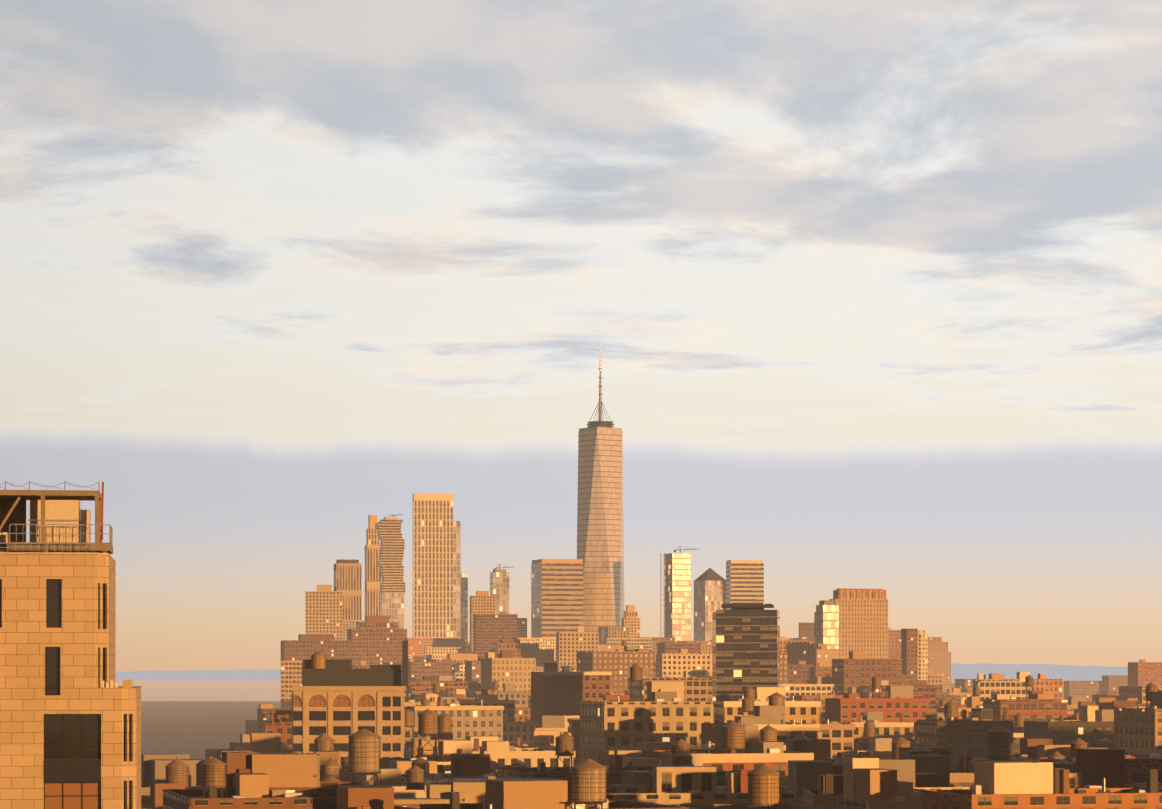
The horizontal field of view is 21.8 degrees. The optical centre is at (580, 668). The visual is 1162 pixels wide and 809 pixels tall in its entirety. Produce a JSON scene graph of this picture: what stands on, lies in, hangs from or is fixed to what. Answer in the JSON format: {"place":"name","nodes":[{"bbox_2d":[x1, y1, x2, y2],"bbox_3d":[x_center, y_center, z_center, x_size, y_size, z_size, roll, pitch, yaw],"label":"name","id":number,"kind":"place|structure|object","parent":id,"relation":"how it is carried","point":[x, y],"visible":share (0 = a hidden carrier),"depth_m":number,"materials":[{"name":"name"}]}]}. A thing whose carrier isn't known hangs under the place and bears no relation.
{"place":"outdoors","nodes":[
{"label":"outdoors","id":0,"kind":"place"},
{"bbox_2d":[141,783,185,808],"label":"grey building","id":1,"kind":"structure","parent":0,"point":[153,799],"depth_m":454.93,"materials":[{"name":"concrete"}]},
{"bbox_2d":[165,757,190,788],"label":"water tower","id":2,"kind":"structure","parent":1,"relation":"on","point":[177,770],"depth_m":456.01,"materials":[{"name":"brown wood"}]},
{"bbox_2d":[141,754,204,794],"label":"building","id":3,"kind":"structure","parent":0,"point":[153,769],"depth_m":512.11,"materials":[{"name":"beige concrete"}]},
{"bbox_2d":[141,701,280,759],"bbox_3d":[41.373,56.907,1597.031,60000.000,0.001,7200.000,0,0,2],"label":"ground","id":4,"kind":"structure","parent":0,"point":[194,729],"depth_m":3053.89,"materials":[{"name":"grey"}]},
{"bbox_2d":[0,552,140,808],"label":"limestone building","id":5,"kind":"structure","parent":4,"relation":"on","point":[70,723],"depth_m":168.29,"materials":[{"name":"beige stone"}]},
{"bbox_2d":[0,481,112,553],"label":"rooftop terrace","id":6,"kind":"structure","parent":5,"relation":"on","point":[59,520],"depth_m":169.50,"materials":[{"name":"white paint"}]},
{"bbox_2d":[163,751,312,808],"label":"brown building","id":7,"kind":"structure","parent":4,"relation":"on","point":[251,790],"depth_m":344.05,"materials":[{"name":"grey brick"}]},
{"bbox_2d":[201,756,227,797],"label":"water tower","id":8,"kind":"structure","parent":7,"relation":"on","point":[214,771],"depth_m":344.08,"materials":[{"name":"brown wood"}]},
{"bbox_2d":[205,733,291,760],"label":"tan building","id":9,"kind":"structure","parent":4,"relation":"on","point":[260,743],"depth_m":870.24,"materials":[{"name":"white paint"}]},
{"bbox_2d":[281,658,310,707],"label":"tan building","id":10,"kind":"structure","parent":4,"relation":"on","point":[291,673],"depth_m":2440.77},
{"bbox_2d":[281,634,351,660],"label":"building","id":11,"kind":"structure","parent":4,"relation":"on","point":[303,646],"depth_m":2886.51,"materials":[{"name":"brown brick"}]},
{"bbox_2d":[305,585,342,639],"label":"beige tower","id":12,"kind":"structure","parent":4,"relation":"on","point":[323,609],"depth_m":3494.27,"materials":[{"name":"beige concrete"}]},
{"bbox_2d":[285,640,407,768],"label":"building","id":13,"kind":"structure","parent":4,"relation":"on","point":[338,701],"depth_m":772.60,"materials":[{"name":"stone"}]},
{"bbox_2d":[316,751,406,781],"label":"tan building","id":14,"kind":"structure","parent":4,"relation":"on","point":[326,756],"depth_m":504.67,"materials":[{"name":"white paint"}]},
{"bbox_2d":[337,785,393,808],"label":"beige building","id":15,"kind":"structure","parent":4,"relation":"on","point":[366,797],"depth_m":340.23,"materials":[{"name":"white paint"}]},
{"bbox_2d":[346,727,380,785],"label":"water tower","id":16,"kind":"structure","parent":15,"relation":"on","point":[363,751],"depth_m":345.38,"materials":[{"name":"brown wood"}]},
{"bbox_2d":[365,515,380,615],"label":"skyscraper","id":17,"kind":"structure","parent":4,"relation":"on","point":[372,579],"depth_m":3999.76,"materials":[{"name":"beige concrete"}]},
{"bbox_2d":[347,616,406,679],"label":"building","id":18,"kind":"structure","parent":4,"relation":"on","point":[377,640],"depth_m":2985.10,"materials":[{"name":"brown brick"}]},
{"bbox_2d":[375,514,404,628],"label":"skyscraper","id":19,"kind":"structure","parent":4,"relation":"on","point":[392,549],"depth_m":3894.32,"materials":[{"name":"grey glass"}]},
{"bbox_2d":[363,768,453,797],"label":"beige building","id":20,"kind":"structure","parent":4,"relation":"on","point":[390,777],"depth_m":460.37,"materials":[{"name":"grey concrete"}]},
{"bbox_2d":[358,753,520,781],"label":"cream building","id":21,"kind":"structure","parent":4,"relation":"on","point":[475,765],"depth_m":478.11,"materials":[{"name":"white paint"}]},
{"bbox_2d":[453,521,460,637],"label":"tower annex","id":22,"kind":"object","parent":4,"relation":"on","point":[456,579],"visible":0.56,"depth_m":4226.88,"materials":[{"name":"concrete"}]},
{"bbox_2d":[453,689,515,721],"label":"tan building","id":23,"kind":"structure","parent":4,"relation":"on","point":[487,696],"depth_m":1336.04,"materials":[{"name":"brown brick"}]},
{"bbox_2d":[404,738,575,766],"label":"cream building","id":24,"kind":"structure","parent":4,"relation":"on","point":[502,752],"depth_m":649.18,"materials":[{"name":"beige brick"}]},
{"bbox_2d":[490,569,508,613],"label":"tower","id":25,"kind":"structure","parent":4,"relation":"on","point":[499,584],"depth_m":4292.47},
{"bbox_2d":[481,650,535,690],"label":"beige building","id":26,"kind":"structure","parent":4,"relation":"on","point":[504,666],"depth_m":1878.82,"materials":[{"name":"beige concrete"}]},
{"bbox_2d":[503,713,538,743],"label":"cream building","id":27,"kind":"structure","parent":4,"relation":"on","point":[512,731],"depth_m":1267.22,"materials":[{"name":"white paint"}]},
{"bbox_2d":[489,639,553,666],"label":"building","id":28,"kind":"structure","parent":4,"relation":"on","point":[528,650],"depth_m":2983.58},
{"bbox_2d":[509,730,570,747],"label":"beige building","id":29,"kind":"structure","parent":4,"relation":"on","point":[543,738],"depth_m":997.47,"materials":[{"name":"white paint"}]},
{"bbox_2d":[531,559,582,637],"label":"office building","id":30,"kind":"structure","parent":4,"relation":"on","point":[556,595],"depth_m":4272.87,"materials":[{"name":"beige concrete"}]},
{"bbox_2d":[535,715,579,734],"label":"beige building","id":31,"kind":"structure","parent":4,"relation":"on","point":[555,722],"depth_m":1178.55,"materials":[{"name":"white paint"}]},
{"bbox_2d":[556,626,598,671],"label":"beige building","id":32,"kind":"structure","parent":4,"relation":"on","point":[569,645],"depth_m":2433.42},
{"bbox_2d":[577,343,624,631],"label":"skyscraper","id":33,"kind":"structure","parent":4,"relation":"on","point":[600,537],"depth_m":4469.56,"materials":[{"name":"grey glass"}]},
{"bbox_2d":[621,605,639,637],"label":"building","id":34,"kind":"structure","parent":4,"relation":"on","point":[631,620],"depth_m":4088.11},
{"bbox_2d":[599,742,674,766],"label":"beige building","id":35,"kind":"structure","parent":4,"relation":"on","point":[606,757],"depth_m":535.52,"materials":[{"name":"grey concrete"}]},
{"bbox_2d":[580,681,713,762],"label":"beige building","id":36,"kind":"structure","parent":4,"relation":"on","point":[665,711],"depth_m":761.33,"materials":[{"name":"grey brick"}]},
{"bbox_2d":[628,668,711,700],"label":"tan building","id":37,"kind":"structure","parent":4,"relation":"on","point":[698,689],"depth_m":1265.04,"materials":[{"name":"beige brick"}]},
{"bbox_2d":[665,553,690,641],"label":"skyscraper","id":38,"kind":"structure","parent":4,"relation":"on","point":[678,596],"depth_m":4382.26,"materials":[{"name":"glass"}]},
{"bbox_2d":[656,649,711,677],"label":"beige building","id":39,"kind":"structure","parent":4,"relation":"on","point":[692,665],"depth_m":1976.02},
{"bbox_2d":[606,766,798,804],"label":"beige building","id":40,"kind":"structure","parent":4,"relation":"on","point":[674,785],"depth_m":396.98,"materials":[{"name":"white paint"}]},
{"bbox_2d":[694,568,725,640],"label":"skyscraper","id":41,"kind":"structure","parent":4,"relation":"on","point":[709,591],"depth_m":4678.97,"materials":[{"name":"grey glass"}]},
{"bbox_2d":[726,560,763,609],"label":"banded tower","id":42,"kind":"structure","parent":4,"relation":"on","point":[744,581],"depth_m":4674.00,"materials":[{"name":"beige concrete"}]},
{"bbox_2d":[674,803,828,808],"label":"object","id":43,"kind":"object","parent":4,"relation":"on","point":[743,806],"visible":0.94,"depth_m":365.94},
{"bbox_2d":[714,687,820,723],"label":"tan building","id":44,"kind":"structure","parent":4,"relation":"on","point":[806,711],"depth_m":804.97,"materials":[{"name":"white paint"}]},
{"bbox_2d":[779,641,814,663],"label":"building","id":45,"kind":"structure","parent":4,"relation":"on","point":[797,651],"depth_m":2582.32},
{"bbox_2d":[781,760,831,804],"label":"brown building","id":46,"kind":"structure","parent":4,"relation":"on","point":[803,774],"depth_m":397.90,"materials":[{"name":"white paint"}]},
{"bbox_2d":[779,677,840,700],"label":"cream building","id":47,"kind":"structure","parent":4,"relation":"on","point":[824,686],"depth_m":1871.51,"materials":[{"name":"concrete"}]},
{"bbox_2d":[786,739,840,760],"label":"beige building","id":48,"kind":"structure","parent":4,"relation":"on","point":[820,749],"depth_m":557.49,"materials":[{"name":"brick"}]},
{"bbox_2d":[814,600,838,648],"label":"building","id":49,"kind":"structure","parent":4,"relation":"on","point":[826,621],"depth_m":2634.38,"materials":[{"name":"yellow glass"}]},
{"bbox_2d":[815,644,838,666],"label":"tan building","id":50,"kind":"structure","parent":4,"relation":"on","point":[824,656],"depth_m":2592.45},
{"bbox_2d":[819,715,854,758],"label":"tan building","id":51,"kind":"structure","parent":4,"relation":"on","point":[841,736],"depth_m":860.34,"materials":[{"name":"brick"}]},
{"bbox_2d":[829,599,887,658],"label":"office building","id":52,"kind":"structure","parent":4,"relation":"on","point":[863,624],"depth_m":2686.49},
{"bbox_2d":[833,588,885,598],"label":"building crown","id":53,"kind":"object","parent":52,"relation":"on","point":[844,593],"visible":1,"depth_m":2685.09},
{"bbox_2d":[803,759,914,807],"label":"tan building","id":54,"kind":"structure","parent":4,"relation":"on","point":[830,785],"depth_m":375.25,"materials":[{"name":"brown concrete"}]},
{"bbox_2d":[847,711,913,748],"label":"tan building","id":55,"kind":"structure","parent":4,"relation":"on","point":[894,730],"depth_m":974.78,"materials":[{"name":"white paint"}]},
{"bbox_2d":[829,757,970,808],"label":"grey building","id":56,"kind":"structure","parent":4,"relation":"on","point":[868,783],"depth_m":351.60,"materials":[{"name":"white paint"}]},
{"bbox_2d":[901,629,916,682],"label":"building","id":57,"kind":"structure","parent":4,"relation":"on","point":[909,650],"depth_m":2482.97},
{"bbox_2d":[917,631,927,684],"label":"building","id":58,"kind":"structure","parent":4,"relation":"on","point":[922,656],"depth_m":2488.95,"materials":[{"name":"concrete"}]},
{"bbox_2d":[928,642,947,690],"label":"tan building","id":59,"kind":"structure","parent":4,"relation":"on","point":[938,656],"depth_m":3930.59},
{"bbox_2d":[973,672,1030,705],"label":"beige building","id":60,"kind":"structure","parent":4,"relation":"on","point":[1000,684],"depth_m":1584.71,"materials":[{"name":"concrete"}]},
{"bbox_2d":[913,748,1161,791],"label":"beige building","id":61,"kind":"structure","parent":4,"relation":"on","point":[1095,767],"depth_m":364.67,"materials":[{"name":"grey concrete"}]},
{"bbox_2d":[1074,697,1134,719],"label":"beige building","id":62,"kind":"structure","parent":4,"relation":"on","point":[1107,703],"depth_m":1180.87,"materials":[{"name":"white paint"}]},
{"bbox_2d":[1114,690,1161,754],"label":"tan building","id":63,"kind":"structure","parent":4,"relation":"on","point":[1137,730],"depth_m":807.79,"materials":[{"name":"white paint"}]},
{"bbox_2d":[1119,686,1161,703],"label":"tan building","id":64,"kind":"structure","parent":4,"relation":"on","point":[1138,692],"depth_m":1586.62,"materials":[{"name":"concrete"}]},
{"bbox_2d":[265,710,291,748],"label":"red building","id":65,"kind":"structure","parent":0,"point":[281,722],"depth_m":979.93,"materials":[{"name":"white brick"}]},
{"bbox_2d":[223,753,370,808],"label":"brown building","id":66,"kind":"structure","parent":0,"point":[294,772],"depth_m":349.23,"materials":[{"name":"beige concrete"}]},
{"bbox_2d":[334,559,361,619],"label":"building","id":67,"kind":"structure","parent":0,"point":[348,578],"depth_m":3797.38,"materials":[{"name":"beige concrete"}]},
{"bbox_2d":[406,764,424,791],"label":"water tower","id":68,"kind":"structure","parent":0,"point":[415,776],"depth_m":412.48,"materials":[{"name":"brown wood"}]},
{"bbox_2d":[412,493,452,637],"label":"skyscraper","id":69,"kind":"structure","parent":0,"point":[432,565],"depth_m":4191.49,"materials":[{"name":"beige concrete"}]},
{"bbox_2d":[408,659,460,679],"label":"brown building","id":70,"kind":"structure","parent":0,"point":[445,667],"depth_m":2942.53,"materials":[{"name":"brick"}]},
{"bbox_2d":[405,676,467,700],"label":"brown building","id":71,"kind":"structure","parent":0,"point":[421,688],"depth_m":1879.56,"materials":[{"name":"brick"}]},
{"bbox_2d":[379,739,495,772],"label":"brown building","id":72,"kind":"structure","parent":0,"point":[448,748],"depth_m":582.28,"materials":[{"name":"grey brick"}]},
{"bbox_2d":[417,709,438,761],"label":"water tower","id":73,"kind":"structure","parent":72,"relation":"on","point":[428,722],"depth_m":575.34,"materials":[{"name":"wood"}]},
{"bbox_2d":[405,697,503,740],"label":"grey building","id":74,"kind":"structure","parent":0,"point":[477,720],"depth_m":1107.03,"materials":[{"name":"white paint"}]},
{"bbox_2d":[461,573,467,642],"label":"tower","id":75,"kind":"structure","parent":0,"point":[464,605],"depth_m":4347.60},
{"bbox_2d":[394,776,541,803],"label":"building","id":76,"kind":"structure","parent":0,"point":[471,790],"depth_m":392.00,"materials":[{"name":"paint"}]},
{"bbox_2d":[470,591,494,653],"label":"tower","id":77,"kind":"structure","parent":0,"point":[482,602],"depth_m":3891.76,"materials":[{"name":"concrete"}]},
{"bbox_2d":[474,614,517,658],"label":"brown building","id":78,"kind":"structure","parent":0,"point":[490,630],"depth_m":3351.06,"materials":[{"name":"brown brick"}]},
{"bbox_2d":[466,683,530,706],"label":"grey building","id":79,"kind":"structure","parent":0,"point":[521,698],"depth_m":1787.02,"materials":[{"name":"concrete"}]},
{"bbox_2d":[116,681,954,700],"bbox_3d":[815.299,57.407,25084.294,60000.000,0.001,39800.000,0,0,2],"label":"bay water","id":80,"kind":"structure","parent":0,"point":[210,690],"depth_m":7793.63,"materials":[{"name":"grey liquid"}]},
{"bbox_2d":[394,779,688,808],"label":"brown building","id":81,"kind":"structure","parent":0,"point":[528,793],"depth_m":339.28,"materials":[{"name":"grey brick"}]},
{"bbox_2d":[570,756,606,808],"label":"water tower","id":82,"kind":"structure","parent":81,"relation":"on","point":[588,780],"depth_m":338.58,"materials":[{"name":"brown wood"}]},
{"bbox_2d":[531,663,611,726],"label":"brown building","id":83,"kind":"structure","parent":0,"point":[554,691],"depth_m":1264.40,"materials":[{"name":"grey brick"}]},
{"bbox_2d":[0,0,1161,671],"label":"sky","id":84,"kind":"structure","parent":0,"point":[870,291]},
{"bbox_2d":[495,752,729,786],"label":"brown building","id":85,"kind":"structure","parent":0,"point":[613,774],"depth_m":486.75,"materials":[{"name":"grey brick"}]},
{"bbox_2d":[555,732,573,766],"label":"water tower","id":86,"kind":"structure","parent":85,"relation":"on","point":[564,744],"depth_m":500.98,"materials":[{"name":"brown wood"}]},
{"bbox_2d":[577,646,653,693],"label":"brown building","id":87,"kind":"structure","parent":0,"point":[618,664],"depth_m":1875.36,"materials":[{"name":"brown brick"}]},
{"bbox_2d":[116,663,1127,680],"bbox_3d":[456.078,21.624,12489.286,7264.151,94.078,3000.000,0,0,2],"label":"shore hills","id":88,"kind":"structure","parent":0,"point":[1051,671],"depth_m":13946.41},
{"bbox_2d":[610,770,652,786],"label":"red building","id":89,"kind":"structure","parent":0,"point":[637,778],"depth_m":462.37,"materials":[{"name":"white paint"}]},
{"bbox_2d":[622,757,659,770],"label":"red building","id":90,"kind":"structure","parent":0,"point":[642,761],"depth_m":503.56,"materials":[{"name":"white paint"}]},
{"bbox_2d":[657,641,699,652],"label":"brown building","id":91,"kind":"structure","parent":0,"point":[675,647],"depth_m":2936.44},
{"bbox_2d":[641,725,813,774],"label":"red building","id":92,"kind":"structure","parent":0,"point":[774,755],"depth_m":500.01,"materials":[{"name":"brick"}]},
{"bbox_2d":[722,720,744,753],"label":"water tower","id":93,"kind":"structure","parent":92,"relation":"on","point":[733,734],"depth_m":504.81,"materials":[{"name":"brown wood"}]},
{"bbox_2d":[712,603,778,700],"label":"office building","id":94,"kind":"structure","parent":0,"point":[745,645],"depth_m":1162.33,"materials":[{"name":"black glass"}]},
{"bbox_2d":[701,706,819,749],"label":"red building","id":95,"kind":"structure","parent":0,"point":[765,716],"depth_m":719.22,"materials":[{"name":"white paint"}]},
{"bbox_2d":[788,661,814,683],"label":"brown building","id":96,"kind":"structure","parent":0,"point":[803,670],"depth_m":2427.90,"materials":[{"name":"brick"}]},
{"bbox_2d":[832,651,901,694],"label":"brown building","id":97,"kind":"structure","parent":0,"point":[856,669],"depth_m":1870.61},
{"bbox_2d":[825,686,929,735],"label":"red building","id":98,"kind":"structure","parent":0,"point":[895,703],"depth_m":1100.96,"materials":[{"name":"red brick"}]},
{"bbox_2d":[850,738,911,756],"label":"brown building","id":99,"kind":"structure","parent":0,"point":[879,744],"depth_m":859.68,"materials":[{"name":"grey brick"}]},
{"bbox_2d":[860,680,935,706],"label":"red building","id":100,"kind":"structure","parent":0,"point":[924,691],"depth_m":1778.52,"materials":[{"name":"brick"}]},
{"bbox_2d":[899,755,970,786],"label":"red building","id":101,"kind":"structure","parent":0,"point":[938,764],"depth_m":417.14,"materials":[{"name":"grey brick"}]},
{"bbox_2d":[917,708,1012,768],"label":"dark building","id":102,"kind":"structure","parent":0,"point":[964,736],"depth_m":858.79,"materials":[{"name":"brick"}]},
{"bbox_2d":[950,756,1021,786],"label":"orange building","id":103,"kind":"structure","parent":0,"point":[960,775],"depth_m":476.94,"materials":[{"name":"white paint"}]},
{"bbox_2d":[986,724,1010,759],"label":"water tower","id":104,"kind":"structure","parent":103,"relation":"on","point":[999,742],"depth_m":481.11,"materials":[{"name":"brown wood"}]},
{"bbox_2d":[983,691,1067,731],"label":"red building","id":105,"kind":"structure","parent":0,"point":[1038,706],"depth_m":1098.60,"materials":[{"name":"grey brick"}]},
{"bbox_2d":[920,761,1161,808],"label":"orange building","id":106,"kind":"structure","parent":0,"point":[1020,785],"depth_m":337.93,"materials":[{"name":"white paint"}]},
{"bbox_2d":[1033,673,1062,698],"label":"orange building","id":107,"kind":"structure","parent":0,"point":[1054,687],"depth_m":1869.72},
{"bbox_2d":[988,738,1134,760],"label":"red building","id":108,"kind":"structure","parent":0,"point":[1037,749],"depth_m":623.26,"materials":[{"name":"brick"}]},
{"bbox_2d":[1024,706,1113,748],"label":"dark building","id":109,"kind":"structure","parent":0,"point":[1094,724],"depth_m":915.89,"materials":[{"name":"grey brick"}]},
{"bbox_2d":[1063,681,1103,700],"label":"brown building","id":110,"kind":"structure","parent":0,"point":[1088,689],"depth_m":3919.91,"materials":[{"name":"brick"}]},
{"bbox_2d":[1040,758,1161,783],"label":"orange building","id":111,"kind":"structure","parent":0,"point":[1135,770],"depth_m":469.03,"materials":[{"name":"grey brick"}]},
{"bbox_2d":[1128,660,1161,685],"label":"red building","id":112,"kind":"structure","parent":0,"point":[1142,673],"depth_m":2770.58,"materials":[{"name":"brick"}]},
{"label":"tank support","id":113,"kind":"object","parent":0,"visible":0},
{"bbox_2d":[747,762,779,808],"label":"water tower","id":114,"kind":"structure","parent":113,"relation":"on","point":[763,785],"depth_m":355.66,"materials":[{"name":"brown wood"}]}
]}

